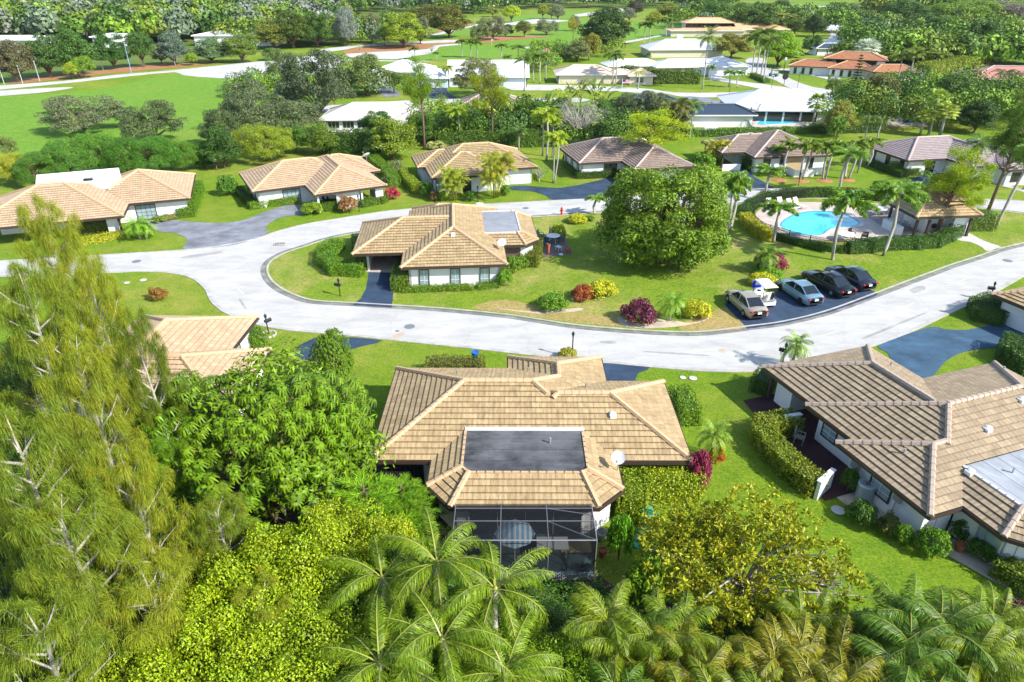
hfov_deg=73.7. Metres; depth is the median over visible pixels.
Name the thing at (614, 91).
banana palm
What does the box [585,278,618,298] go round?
shrub
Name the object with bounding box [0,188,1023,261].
back kerb
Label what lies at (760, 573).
flowering tree
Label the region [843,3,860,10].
broadleaf tree
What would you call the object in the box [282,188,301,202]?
window
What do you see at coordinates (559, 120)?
palm tree
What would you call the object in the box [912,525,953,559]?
shrub
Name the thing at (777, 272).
shrub
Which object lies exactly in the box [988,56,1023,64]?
fairway
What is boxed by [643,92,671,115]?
oak tree
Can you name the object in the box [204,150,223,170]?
broadleaf tree
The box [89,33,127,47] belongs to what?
long building
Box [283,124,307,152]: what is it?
broadleaf tree
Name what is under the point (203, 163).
shrub
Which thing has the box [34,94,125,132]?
oak tree
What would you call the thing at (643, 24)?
palm tree
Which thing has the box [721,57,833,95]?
street
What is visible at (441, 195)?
shrub
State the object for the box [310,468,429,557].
conifer shrub
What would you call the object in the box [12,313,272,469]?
ranch house
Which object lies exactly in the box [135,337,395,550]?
umbrella tree
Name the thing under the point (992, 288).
mailbox post
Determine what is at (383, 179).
shrub
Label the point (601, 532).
wire basket
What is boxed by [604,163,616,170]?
window
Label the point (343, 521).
thicket shrub
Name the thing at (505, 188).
shrub
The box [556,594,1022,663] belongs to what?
bare soil
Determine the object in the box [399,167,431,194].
hedge
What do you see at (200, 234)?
driveway
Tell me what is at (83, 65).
broadleaf tree
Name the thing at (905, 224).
chair
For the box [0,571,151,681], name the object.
casuarina tree
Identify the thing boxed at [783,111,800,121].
window
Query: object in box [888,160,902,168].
hedge
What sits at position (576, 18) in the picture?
oak tree
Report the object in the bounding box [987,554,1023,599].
hedge
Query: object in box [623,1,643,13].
broadleaf tree
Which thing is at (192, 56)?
broadleaf tree
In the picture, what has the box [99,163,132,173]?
shrub
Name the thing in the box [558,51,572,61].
broadleaf tree
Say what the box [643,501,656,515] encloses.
garden chair
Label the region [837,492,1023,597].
planting bed
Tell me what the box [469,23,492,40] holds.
oak tree
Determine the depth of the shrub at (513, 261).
62.83 m
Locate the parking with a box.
[724,284,876,327]
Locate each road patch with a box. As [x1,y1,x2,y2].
[181,251,221,257]
[393,332,403,337]
[599,341,615,343]
[642,351,708,355]
[862,312,926,338]
[910,286,925,292]
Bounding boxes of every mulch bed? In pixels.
[7,63,215,83]
[343,42,464,53]
[476,36,548,42]
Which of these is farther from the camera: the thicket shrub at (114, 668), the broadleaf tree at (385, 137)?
the broadleaf tree at (385, 137)
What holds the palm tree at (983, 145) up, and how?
on the ground at (892, 560)
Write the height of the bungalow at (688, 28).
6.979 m
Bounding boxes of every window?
[134,204,157,219]
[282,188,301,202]
[327,121,339,128]
[342,121,354,127]
[386,464,424,484]
[419,269,429,285]
[436,180,443,192]
[450,268,460,283]
[462,178,471,192]
[479,268,489,282]
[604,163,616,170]
[636,77,643,82]
[752,111,765,121]
[763,159,770,165]
[766,111,783,121]
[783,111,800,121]
[800,112,817,122]
[806,158,813,167]
[820,423,837,444]
[869,475,891,503]
[884,155,890,165]
[924,161,935,173]
[974,525,1002,562]
[998,542,1018,557]
[1010,172,1021,181]
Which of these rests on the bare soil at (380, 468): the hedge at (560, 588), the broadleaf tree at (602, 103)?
the hedge at (560, 588)
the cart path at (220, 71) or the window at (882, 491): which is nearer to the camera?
the window at (882, 491)
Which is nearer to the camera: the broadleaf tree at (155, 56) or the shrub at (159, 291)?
the shrub at (159, 291)
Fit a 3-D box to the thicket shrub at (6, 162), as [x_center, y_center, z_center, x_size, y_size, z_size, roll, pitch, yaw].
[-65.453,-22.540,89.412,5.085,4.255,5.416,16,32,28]
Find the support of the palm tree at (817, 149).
on the mulch ring at (801, 180)
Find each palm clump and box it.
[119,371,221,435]
[436,164,470,200]
[441,115,463,132]
[476,151,517,198]
[547,658,653,681]
[551,579,731,681]
[615,615,739,681]
[615,646,683,681]
[657,97,694,140]
[661,643,783,681]
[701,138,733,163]
[722,612,846,681]
[752,610,889,681]
[765,584,855,670]
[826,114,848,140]
[835,571,1009,681]
[855,652,951,681]
[869,611,1023,681]
[935,580,1023,681]
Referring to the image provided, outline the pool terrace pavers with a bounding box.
[865,205,916,230]
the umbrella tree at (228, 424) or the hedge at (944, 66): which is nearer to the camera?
the umbrella tree at (228, 424)
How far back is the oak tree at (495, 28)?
279.02 m
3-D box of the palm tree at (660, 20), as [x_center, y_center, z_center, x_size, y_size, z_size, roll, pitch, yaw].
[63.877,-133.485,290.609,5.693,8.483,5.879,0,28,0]
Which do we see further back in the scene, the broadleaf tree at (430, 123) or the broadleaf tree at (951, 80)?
the broadleaf tree at (951, 80)
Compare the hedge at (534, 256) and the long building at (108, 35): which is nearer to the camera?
the hedge at (534, 256)
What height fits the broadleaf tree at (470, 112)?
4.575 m
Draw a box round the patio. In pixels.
[541,238,572,256]
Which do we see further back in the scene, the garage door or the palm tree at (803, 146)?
the garage door
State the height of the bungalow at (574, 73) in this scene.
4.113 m
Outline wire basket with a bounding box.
[596,527,606,541]
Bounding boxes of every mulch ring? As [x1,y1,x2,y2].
[770,178,786,181]
[793,178,809,182]
[815,178,832,182]
[838,178,854,181]
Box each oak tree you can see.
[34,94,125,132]
[115,99,187,137]
[195,109,245,138]
[217,78,284,127]
[258,99,326,128]
[262,48,297,77]
[270,48,357,115]
[332,5,359,45]
[359,13,380,42]
[409,16,432,43]
[452,56,503,92]
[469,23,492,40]
[476,15,508,39]
[497,24,514,35]
[533,19,559,34]
[548,4,565,18]
[563,40,591,61]
[568,15,580,28]
[615,90,661,118]
[622,7,636,19]
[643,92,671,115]
[689,0,711,13]
[701,0,747,16]
[713,33,754,57]
[729,2,783,25]
[775,0,791,7]
[880,0,932,17]
[897,12,938,24]
[926,14,970,28]
[928,0,1004,18]
[962,18,1005,37]
[985,0,1023,17]
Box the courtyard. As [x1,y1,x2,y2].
[743,394,855,499]
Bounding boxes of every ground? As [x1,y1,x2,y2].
[0,0,1023,632]
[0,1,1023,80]
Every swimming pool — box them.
[754,121,799,124]
[777,209,863,236]
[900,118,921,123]
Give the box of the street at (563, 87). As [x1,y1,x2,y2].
[506,85,847,98]
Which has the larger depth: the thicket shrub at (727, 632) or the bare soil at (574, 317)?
the bare soil at (574, 317)
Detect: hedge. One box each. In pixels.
[75,227,130,246]
[78,220,108,235]
[175,204,195,218]
[187,179,205,212]
[233,185,256,203]
[247,199,264,209]
[248,326,269,347]
[260,195,298,207]
[315,237,367,277]
[319,127,394,154]
[321,200,342,211]
[351,232,366,269]
[359,193,389,207]
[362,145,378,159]
[365,151,401,187]
[389,265,409,291]
[393,255,407,275]
[398,282,473,293]
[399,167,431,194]
[424,353,485,367]
[434,128,551,147]
[475,279,499,290]
[509,172,537,184]
[519,575,608,629]
[524,235,544,267]
[540,122,687,146]
[561,160,576,174]
[574,169,614,178]
[610,169,621,177]
[614,465,650,525]
[620,65,701,84]
[641,465,706,507]
[668,383,703,427]
[684,125,816,137]
[737,186,883,217]
[737,212,773,240]
[740,155,752,170]
[747,407,831,498]
[748,365,777,395]
[749,72,770,82]
[773,229,855,253]
[808,122,881,133]
[843,224,967,254]
[865,159,907,177]
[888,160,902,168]
[901,167,921,176]
[913,55,992,78]
[965,290,1009,327]
[966,208,1001,231]
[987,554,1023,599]
[992,298,1007,321]
[993,330,1023,376]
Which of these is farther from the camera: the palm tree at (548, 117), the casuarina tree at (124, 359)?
the palm tree at (548, 117)
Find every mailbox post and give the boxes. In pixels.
[263,314,271,333]
[334,278,340,295]
[779,343,787,361]
[987,282,996,291]
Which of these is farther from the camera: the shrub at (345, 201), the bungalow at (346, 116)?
the bungalow at (346, 116)
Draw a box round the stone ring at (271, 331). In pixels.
[263,330,276,337]
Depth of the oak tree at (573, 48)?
210.74 m
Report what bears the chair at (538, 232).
on the patio
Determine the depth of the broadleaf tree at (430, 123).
108.75 m
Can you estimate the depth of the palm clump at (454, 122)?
108.96 m
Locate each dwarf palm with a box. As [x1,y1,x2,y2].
[120,215,158,239]
[131,217,155,238]
[655,288,687,321]
[695,417,732,460]
[749,244,772,268]
[756,245,782,271]
[779,329,813,362]
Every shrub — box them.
[0,151,37,183]
[0,332,107,422]
[0,407,114,514]
[0,489,164,649]
[0,606,149,681]
[7,151,67,183]
[33,622,221,681]
[35,135,94,172]
[44,480,228,618]
[70,130,120,167]
[96,135,156,171]
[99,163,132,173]
[102,597,305,681]
[128,134,186,169]
[147,286,168,300]
[149,214,168,222]
[160,139,204,170]
[160,509,289,607]
[163,506,369,681]
[164,214,177,219]
[192,156,213,167]
[216,174,238,194]
[222,588,429,681]
[230,122,296,160]
[256,496,426,646]
[271,548,422,679]
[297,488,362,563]
[300,201,323,213]
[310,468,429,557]
[338,194,357,211]
[339,540,477,680]
[366,634,501,681]
[367,567,500,677]
[370,471,450,544]
[380,176,390,185]
[385,186,400,198]
[390,160,404,169]
[418,180,432,196]
[426,140,447,148]
[428,190,438,200]
[438,189,445,200]
[451,613,595,681]
[464,191,475,200]
[494,269,513,285]
[498,582,591,679]
[500,184,509,194]
[505,255,522,273]
[515,631,626,681]
[517,253,529,267]
[532,163,548,181]
[536,290,569,311]
[551,223,566,236]
[557,346,576,355]
[566,213,587,222]
[571,284,595,301]
[574,595,733,668]
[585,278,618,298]
[586,215,595,220]
[605,511,634,559]
[616,554,666,615]
[619,297,659,324]
[681,299,712,317]
[685,449,712,490]
[691,152,715,167]
[696,614,783,679]
[709,443,725,463]
[723,592,781,643]
[746,272,778,283]
[752,267,784,278]
[753,253,789,269]
[788,549,857,602]
[833,602,907,678]
[839,467,859,490]
[844,497,878,526]
[878,509,901,535]
[892,522,915,543]
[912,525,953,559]
[948,519,971,541]
[966,537,989,557]
[979,545,1000,564]
[999,595,1023,624]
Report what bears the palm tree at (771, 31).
on the ground at (892, 560)
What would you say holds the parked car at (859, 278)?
on the parking
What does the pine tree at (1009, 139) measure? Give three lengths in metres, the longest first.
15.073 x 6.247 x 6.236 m
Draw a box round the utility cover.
[831,505,844,514]
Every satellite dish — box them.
[498,238,506,250]
[611,451,625,470]
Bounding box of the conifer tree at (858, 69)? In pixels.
[849,55,863,98]
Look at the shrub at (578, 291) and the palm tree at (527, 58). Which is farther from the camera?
the palm tree at (527, 58)
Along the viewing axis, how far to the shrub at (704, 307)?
54.69 m
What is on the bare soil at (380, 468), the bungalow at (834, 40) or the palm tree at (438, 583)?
the palm tree at (438, 583)
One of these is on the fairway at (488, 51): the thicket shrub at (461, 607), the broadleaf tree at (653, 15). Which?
the broadleaf tree at (653, 15)
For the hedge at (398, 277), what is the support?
on the central lawn at (299, 272)
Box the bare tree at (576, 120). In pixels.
[556,95,610,128]
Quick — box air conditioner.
[854,477,876,502]
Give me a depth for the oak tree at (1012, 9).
375.50 m
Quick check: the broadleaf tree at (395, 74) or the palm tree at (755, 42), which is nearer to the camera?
the broadleaf tree at (395, 74)
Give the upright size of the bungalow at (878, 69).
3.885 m
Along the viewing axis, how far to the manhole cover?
54.06 m
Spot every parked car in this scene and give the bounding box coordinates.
[724,289,768,317]
[776,278,824,304]
[801,269,857,297]
[824,265,878,290]
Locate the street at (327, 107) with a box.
[305,98,588,110]
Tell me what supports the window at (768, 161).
in the ranch house at (756, 149)
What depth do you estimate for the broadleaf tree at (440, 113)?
113.45 m
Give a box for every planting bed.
[499,308,583,313]
[617,315,712,327]
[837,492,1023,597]
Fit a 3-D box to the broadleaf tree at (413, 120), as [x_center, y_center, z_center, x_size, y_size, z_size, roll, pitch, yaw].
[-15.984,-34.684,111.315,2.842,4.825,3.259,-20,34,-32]
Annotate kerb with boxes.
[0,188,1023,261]
[0,270,1023,371]
[261,197,1023,335]
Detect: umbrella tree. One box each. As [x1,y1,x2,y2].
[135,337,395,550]
[308,326,354,381]
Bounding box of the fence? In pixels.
[752,186,950,245]
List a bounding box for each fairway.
[0,74,324,177]
[386,20,681,59]
[431,24,511,38]
[506,11,588,20]
[785,2,852,8]
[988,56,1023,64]
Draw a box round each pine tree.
[398,52,448,149]
[467,63,510,131]
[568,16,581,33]
[916,139,999,231]
[986,100,1023,209]
[997,87,1023,124]
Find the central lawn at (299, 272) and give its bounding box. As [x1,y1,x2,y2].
[265,198,1023,332]
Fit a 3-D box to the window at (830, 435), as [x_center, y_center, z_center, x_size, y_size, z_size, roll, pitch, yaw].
[18.447,5.272,39.657,0.102,1.148,1.161,-9,30,-17]
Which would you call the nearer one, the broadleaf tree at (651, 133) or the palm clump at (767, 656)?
the palm clump at (767, 656)
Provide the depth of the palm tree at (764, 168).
82.23 m
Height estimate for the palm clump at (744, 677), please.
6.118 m
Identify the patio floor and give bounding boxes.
[481,572,592,577]
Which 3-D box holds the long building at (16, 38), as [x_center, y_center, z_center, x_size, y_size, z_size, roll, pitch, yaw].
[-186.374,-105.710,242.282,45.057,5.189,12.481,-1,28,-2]
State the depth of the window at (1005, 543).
31.57 m
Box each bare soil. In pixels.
[0,459,614,681]
[472,299,636,325]
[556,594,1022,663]
[679,307,744,330]
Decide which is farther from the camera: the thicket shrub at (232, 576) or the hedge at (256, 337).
the hedge at (256, 337)
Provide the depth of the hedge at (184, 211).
77.94 m
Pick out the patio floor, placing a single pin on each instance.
(589, 573)
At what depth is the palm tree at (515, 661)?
21.47 m
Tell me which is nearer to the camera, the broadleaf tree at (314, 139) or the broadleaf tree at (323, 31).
the broadleaf tree at (314, 139)
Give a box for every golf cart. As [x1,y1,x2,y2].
[752,278,778,306]
[769,68,778,76]
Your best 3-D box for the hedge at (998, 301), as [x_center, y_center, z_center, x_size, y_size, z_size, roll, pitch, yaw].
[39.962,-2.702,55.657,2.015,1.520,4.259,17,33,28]
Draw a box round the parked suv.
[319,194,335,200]
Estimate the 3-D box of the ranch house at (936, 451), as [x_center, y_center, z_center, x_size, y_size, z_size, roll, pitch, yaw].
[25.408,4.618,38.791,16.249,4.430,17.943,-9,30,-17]
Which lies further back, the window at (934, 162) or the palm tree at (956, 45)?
the palm tree at (956, 45)
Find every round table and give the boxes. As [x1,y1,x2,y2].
[546,233,559,242]
[838,231,855,240]
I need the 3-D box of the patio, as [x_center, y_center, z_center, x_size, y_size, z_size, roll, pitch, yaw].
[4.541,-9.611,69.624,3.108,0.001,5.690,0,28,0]
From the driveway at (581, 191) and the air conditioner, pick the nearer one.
the air conditioner
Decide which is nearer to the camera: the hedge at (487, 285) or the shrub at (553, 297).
the shrub at (553, 297)
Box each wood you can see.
[0,0,359,39]
[347,0,739,9]
[858,0,1021,12]
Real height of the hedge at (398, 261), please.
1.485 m
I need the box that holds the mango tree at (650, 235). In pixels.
[588,162,735,272]
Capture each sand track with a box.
[320,40,455,51]
[346,44,460,58]
[432,19,567,34]
[575,8,622,15]
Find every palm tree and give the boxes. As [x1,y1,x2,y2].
[314,593,446,681]
[319,535,434,644]
[361,587,516,681]
[376,506,512,644]
[408,47,421,58]
[428,539,554,679]
[442,65,454,87]
[445,104,471,130]
[450,606,575,681]
[455,38,467,57]
[462,38,475,56]
[469,39,483,57]
[495,43,507,59]
[502,54,511,59]
[508,44,528,54]
[509,124,528,149]
[513,55,533,90]
[526,52,542,82]
[530,107,556,155]
[530,107,560,160]
[532,51,551,83]
[540,113,562,157]
[541,130,563,182]
[542,53,554,80]
[546,131,569,183]
[584,192,606,213]
[603,50,621,83]
[607,51,627,85]
[629,70,647,88]
[638,21,651,43]
[645,19,656,40]
[656,17,668,37]
[661,17,673,37]
[668,17,679,29]
[686,98,706,138]
[692,25,724,88]
[707,63,715,81]
[718,178,746,233]
[722,170,754,231]
[723,69,735,86]
[734,70,744,87]
[746,31,757,72]
[749,27,777,73]
[749,163,788,190]
[753,26,782,75]
[754,198,799,242]
[758,34,784,82]
[768,144,789,153]
[775,13,797,25]
[779,136,800,173]
[794,137,819,178]
[802,141,823,178]
[818,140,838,178]
[819,185,880,259]
[824,138,847,178]
[830,145,870,186]
[844,141,866,178]
[847,138,872,178]
[856,136,878,172]
[858,113,880,136]
[863,136,887,167]
[866,178,931,255]
[871,115,894,137]
[888,52,912,74]
[900,48,927,79]
[911,46,935,60]
[926,51,951,59]
[940,42,966,56]
[962,132,998,177]
[989,69,1017,81]
[995,138,1023,228]
[1008,70,1023,77]
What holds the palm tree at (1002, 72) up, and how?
on the ground at (892, 560)
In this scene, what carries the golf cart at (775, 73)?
on the street at (791, 83)
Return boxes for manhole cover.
[404,324,414,328]
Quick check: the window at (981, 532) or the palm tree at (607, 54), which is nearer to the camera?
the window at (981, 532)
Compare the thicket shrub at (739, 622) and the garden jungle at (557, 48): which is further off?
the garden jungle at (557, 48)
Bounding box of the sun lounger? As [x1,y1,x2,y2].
[793,197,806,209]
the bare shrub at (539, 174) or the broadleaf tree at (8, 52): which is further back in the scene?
the broadleaf tree at (8, 52)
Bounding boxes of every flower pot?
[471,350,478,357]
[546,243,549,254]
[565,247,570,253]
[598,546,607,557]
[955,540,966,552]
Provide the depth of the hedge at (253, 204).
80.76 m
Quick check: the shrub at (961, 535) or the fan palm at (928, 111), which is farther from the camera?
the fan palm at (928, 111)
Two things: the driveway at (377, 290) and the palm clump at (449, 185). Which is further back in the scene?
the palm clump at (449, 185)
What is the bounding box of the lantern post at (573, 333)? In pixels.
[572,331,574,352]
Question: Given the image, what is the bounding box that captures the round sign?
[782,73,788,85]
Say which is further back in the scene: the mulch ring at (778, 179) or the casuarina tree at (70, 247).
the mulch ring at (778, 179)
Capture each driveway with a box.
[144,204,305,248]
[294,337,380,360]
[353,272,392,306]
[376,86,399,96]
[426,88,456,98]
[509,178,624,199]
[604,363,649,380]
[683,96,719,102]
[731,167,772,189]
[770,68,840,78]
[877,324,1023,377]
[901,173,955,193]
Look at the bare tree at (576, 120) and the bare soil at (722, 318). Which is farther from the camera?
the bare tree at (576, 120)
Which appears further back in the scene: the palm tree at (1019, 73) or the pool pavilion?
the palm tree at (1019, 73)
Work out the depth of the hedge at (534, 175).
91.43 m
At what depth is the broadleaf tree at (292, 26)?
246.22 m
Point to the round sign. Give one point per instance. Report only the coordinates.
(785, 76)
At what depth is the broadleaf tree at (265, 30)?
244.13 m
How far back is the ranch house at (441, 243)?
63.09 m
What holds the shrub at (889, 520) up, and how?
on the ground at (892, 560)
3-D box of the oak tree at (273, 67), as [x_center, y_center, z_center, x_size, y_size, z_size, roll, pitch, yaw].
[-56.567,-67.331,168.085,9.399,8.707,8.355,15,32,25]
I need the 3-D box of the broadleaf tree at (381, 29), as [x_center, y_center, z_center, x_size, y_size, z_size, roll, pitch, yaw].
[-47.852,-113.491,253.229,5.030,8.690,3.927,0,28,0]
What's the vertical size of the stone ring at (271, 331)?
0.120 m
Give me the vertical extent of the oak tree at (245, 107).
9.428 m
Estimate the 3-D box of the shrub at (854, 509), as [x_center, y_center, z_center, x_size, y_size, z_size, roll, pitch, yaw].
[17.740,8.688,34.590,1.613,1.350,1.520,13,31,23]
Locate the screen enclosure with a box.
[451,504,601,579]
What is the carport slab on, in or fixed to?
on the central lawn at (299, 272)
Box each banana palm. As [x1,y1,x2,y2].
[477,98,489,117]
[486,102,511,116]
[503,96,524,112]
[515,97,531,108]
[527,94,549,107]
[537,89,557,103]
[552,90,572,102]
[555,80,580,103]
[565,75,596,106]
[583,76,608,103]
[593,86,618,100]
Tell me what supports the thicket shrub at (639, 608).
on the bare soil at (668, 605)
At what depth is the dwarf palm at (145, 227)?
71.05 m
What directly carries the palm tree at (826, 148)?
on the mulch ring at (824, 180)
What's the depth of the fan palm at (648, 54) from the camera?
190.01 m
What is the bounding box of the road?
[0,181,1023,368]
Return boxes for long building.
[0,35,55,50]
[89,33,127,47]
[191,31,286,45]
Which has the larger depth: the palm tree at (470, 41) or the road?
the palm tree at (470, 41)
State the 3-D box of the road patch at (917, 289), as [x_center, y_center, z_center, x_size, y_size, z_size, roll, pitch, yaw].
[35.949,-4.585,60.441,2.257,0.001,0.791,-16,32,-28]
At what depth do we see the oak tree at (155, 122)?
110.05 m
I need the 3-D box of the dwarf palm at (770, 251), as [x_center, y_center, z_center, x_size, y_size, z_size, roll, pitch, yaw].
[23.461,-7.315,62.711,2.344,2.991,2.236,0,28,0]
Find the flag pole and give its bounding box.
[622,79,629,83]
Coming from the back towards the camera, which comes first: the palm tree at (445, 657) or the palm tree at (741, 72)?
the palm tree at (741, 72)
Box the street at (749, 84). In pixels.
[708,75,789,88]
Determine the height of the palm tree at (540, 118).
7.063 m
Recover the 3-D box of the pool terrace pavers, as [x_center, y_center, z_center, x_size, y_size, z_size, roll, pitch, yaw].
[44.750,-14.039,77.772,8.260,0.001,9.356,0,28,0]
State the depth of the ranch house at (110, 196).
75.96 m
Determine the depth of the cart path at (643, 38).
284.73 m
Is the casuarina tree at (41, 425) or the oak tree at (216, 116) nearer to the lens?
the casuarina tree at (41, 425)
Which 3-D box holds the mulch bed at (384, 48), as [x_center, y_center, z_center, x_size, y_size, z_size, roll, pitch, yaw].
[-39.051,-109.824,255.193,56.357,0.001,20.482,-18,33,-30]
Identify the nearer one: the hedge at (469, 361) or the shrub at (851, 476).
the shrub at (851, 476)
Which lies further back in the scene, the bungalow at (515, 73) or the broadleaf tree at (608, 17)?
the broadleaf tree at (608, 17)
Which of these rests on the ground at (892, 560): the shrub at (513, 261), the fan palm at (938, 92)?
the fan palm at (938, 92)
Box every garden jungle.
[405,93,675,139]
[525,35,626,67]
[817,63,1023,126]
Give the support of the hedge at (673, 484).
on the ground at (892, 560)
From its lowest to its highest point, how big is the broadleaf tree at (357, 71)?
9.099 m
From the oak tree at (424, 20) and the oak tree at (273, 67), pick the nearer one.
the oak tree at (273, 67)
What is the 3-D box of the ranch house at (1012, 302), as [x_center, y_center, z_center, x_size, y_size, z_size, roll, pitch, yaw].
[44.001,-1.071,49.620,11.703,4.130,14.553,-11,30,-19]
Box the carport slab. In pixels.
[365,255,400,272]
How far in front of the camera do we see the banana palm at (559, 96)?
130.16 m
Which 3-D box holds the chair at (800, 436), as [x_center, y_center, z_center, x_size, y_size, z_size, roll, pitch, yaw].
[17.043,5.614,40.451,0.605,0.980,0.630,17,33,28]
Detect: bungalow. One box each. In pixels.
[317,101,435,134]
[371,59,436,81]
[416,60,529,87]
[460,93,520,114]
[553,64,656,84]
[600,56,751,75]
[607,94,757,126]
[639,35,722,57]
[665,17,790,36]
[716,89,854,122]
[787,50,888,77]
[808,43,838,55]
[823,36,856,42]
[862,64,921,79]
[952,65,1023,81]
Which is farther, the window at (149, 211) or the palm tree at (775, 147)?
the palm tree at (775, 147)
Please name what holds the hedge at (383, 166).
on the ground at (892, 560)
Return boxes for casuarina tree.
[0,259,125,459]
[0,391,131,620]
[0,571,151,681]
[1,467,191,681]
[11,191,126,362]
[32,315,158,507]
[52,249,157,418]
[83,435,217,607]
[90,546,229,681]
[103,301,195,486]
[137,403,225,529]
[184,480,259,595]
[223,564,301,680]
[256,438,306,525]
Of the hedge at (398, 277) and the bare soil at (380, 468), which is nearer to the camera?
the bare soil at (380, 468)
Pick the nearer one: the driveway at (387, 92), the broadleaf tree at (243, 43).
the driveway at (387, 92)
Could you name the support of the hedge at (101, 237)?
on the ground at (892, 560)
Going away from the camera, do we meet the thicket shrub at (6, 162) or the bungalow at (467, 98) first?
the thicket shrub at (6, 162)
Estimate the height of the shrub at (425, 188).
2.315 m
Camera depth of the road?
55.83 m
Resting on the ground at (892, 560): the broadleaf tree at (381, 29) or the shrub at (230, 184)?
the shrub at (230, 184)
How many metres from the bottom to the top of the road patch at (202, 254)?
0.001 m
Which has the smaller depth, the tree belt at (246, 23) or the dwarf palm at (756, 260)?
the dwarf palm at (756, 260)
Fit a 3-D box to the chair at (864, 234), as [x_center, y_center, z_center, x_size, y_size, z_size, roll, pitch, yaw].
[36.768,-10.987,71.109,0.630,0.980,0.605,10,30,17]
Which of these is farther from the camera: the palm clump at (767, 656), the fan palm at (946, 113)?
the fan palm at (946, 113)
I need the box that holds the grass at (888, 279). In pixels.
[725,252,972,291]
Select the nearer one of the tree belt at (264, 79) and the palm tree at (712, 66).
the tree belt at (264, 79)
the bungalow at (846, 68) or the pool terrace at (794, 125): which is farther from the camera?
the bungalow at (846, 68)
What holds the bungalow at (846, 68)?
on the ground at (892, 560)
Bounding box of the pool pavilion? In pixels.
[881,187,983,235]
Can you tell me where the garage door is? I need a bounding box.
[422,79,441,87]
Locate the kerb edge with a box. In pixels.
[266,198,1023,331]
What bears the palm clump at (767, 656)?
on the ground at (892, 560)
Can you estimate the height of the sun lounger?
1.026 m
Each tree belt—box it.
[201,9,411,41]
[221,64,405,96]
[669,0,861,27]
[826,9,1023,61]
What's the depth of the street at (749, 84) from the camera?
171.31 m
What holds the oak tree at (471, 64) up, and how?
on the ground at (892, 560)
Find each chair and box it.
[536,229,543,238]
[544,237,551,245]
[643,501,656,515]
[793,425,805,445]
[861,232,868,236]
[902,220,910,228]
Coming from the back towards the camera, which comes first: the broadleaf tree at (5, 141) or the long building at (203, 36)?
the long building at (203, 36)
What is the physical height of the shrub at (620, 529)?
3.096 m
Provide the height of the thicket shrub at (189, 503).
4.432 m
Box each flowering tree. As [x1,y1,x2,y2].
[634,497,750,613]
[637,481,897,644]
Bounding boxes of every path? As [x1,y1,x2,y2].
[0,55,340,88]
[0,87,72,95]
[624,34,665,42]
[958,233,1000,250]
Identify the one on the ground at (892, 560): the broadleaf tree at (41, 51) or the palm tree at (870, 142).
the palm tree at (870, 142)
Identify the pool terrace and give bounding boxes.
[752,121,807,127]
[756,202,923,240]
[888,117,926,125]
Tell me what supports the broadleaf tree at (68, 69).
on the ground at (892, 560)
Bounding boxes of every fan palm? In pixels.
[644,52,651,58]
[807,92,827,125]
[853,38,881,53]
[914,109,934,135]
[917,170,932,182]
[923,87,952,134]
[932,103,960,134]
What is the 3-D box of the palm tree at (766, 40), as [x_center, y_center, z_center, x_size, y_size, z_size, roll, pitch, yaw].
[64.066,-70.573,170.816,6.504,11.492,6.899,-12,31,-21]
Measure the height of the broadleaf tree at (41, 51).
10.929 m
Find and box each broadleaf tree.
[0,39,37,81]
[0,135,18,157]
[16,33,68,76]
[47,28,99,74]
[61,61,78,79]
[71,55,96,77]
[92,32,130,68]
[123,30,155,66]
[150,54,167,63]
[151,31,189,64]
[184,52,197,64]
[189,37,230,62]
[195,123,243,167]
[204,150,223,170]
[219,32,260,62]
[252,19,286,47]
[260,48,280,57]
[268,9,316,47]
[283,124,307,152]
[297,11,333,47]
[303,124,340,153]
[310,122,328,131]
[342,53,392,95]
[357,111,390,131]
[363,114,418,159]
[376,25,385,45]
[380,12,431,46]
[383,69,405,93]
[403,3,441,28]
[406,114,421,138]
[414,113,441,142]
[427,3,472,37]
[433,107,469,127]
[466,109,486,129]
[485,7,499,16]
[501,4,520,21]
[515,20,532,36]
[516,100,547,129]
[537,4,547,15]
[550,96,577,109]
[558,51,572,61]
[576,6,637,46]
[579,32,601,59]
[587,98,616,124]
[616,106,702,156]
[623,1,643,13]
[645,11,662,23]
[655,3,679,16]
[756,29,804,66]
[786,17,805,33]
[801,34,823,49]
[802,13,828,36]
[822,99,861,135]
[825,74,843,92]
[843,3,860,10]
[861,72,902,112]
[932,72,997,102]
[955,98,1002,132]
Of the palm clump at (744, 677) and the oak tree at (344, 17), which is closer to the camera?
the palm clump at (744, 677)
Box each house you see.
[0,168,195,234]
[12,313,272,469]
[238,153,387,212]
[351,203,538,285]
[371,354,693,528]
[411,142,537,193]
[559,136,695,177]
[701,129,831,176]
[761,344,1023,566]
[827,27,841,38]
[868,135,1023,185]
[990,286,1023,332]
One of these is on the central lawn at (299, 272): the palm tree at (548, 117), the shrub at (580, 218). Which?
the shrub at (580, 218)
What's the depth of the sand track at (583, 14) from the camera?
453.65 m
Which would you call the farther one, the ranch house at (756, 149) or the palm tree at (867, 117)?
the palm tree at (867, 117)
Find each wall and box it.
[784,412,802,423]
[813,467,836,499]
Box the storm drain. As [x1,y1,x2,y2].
[274,242,285,245]

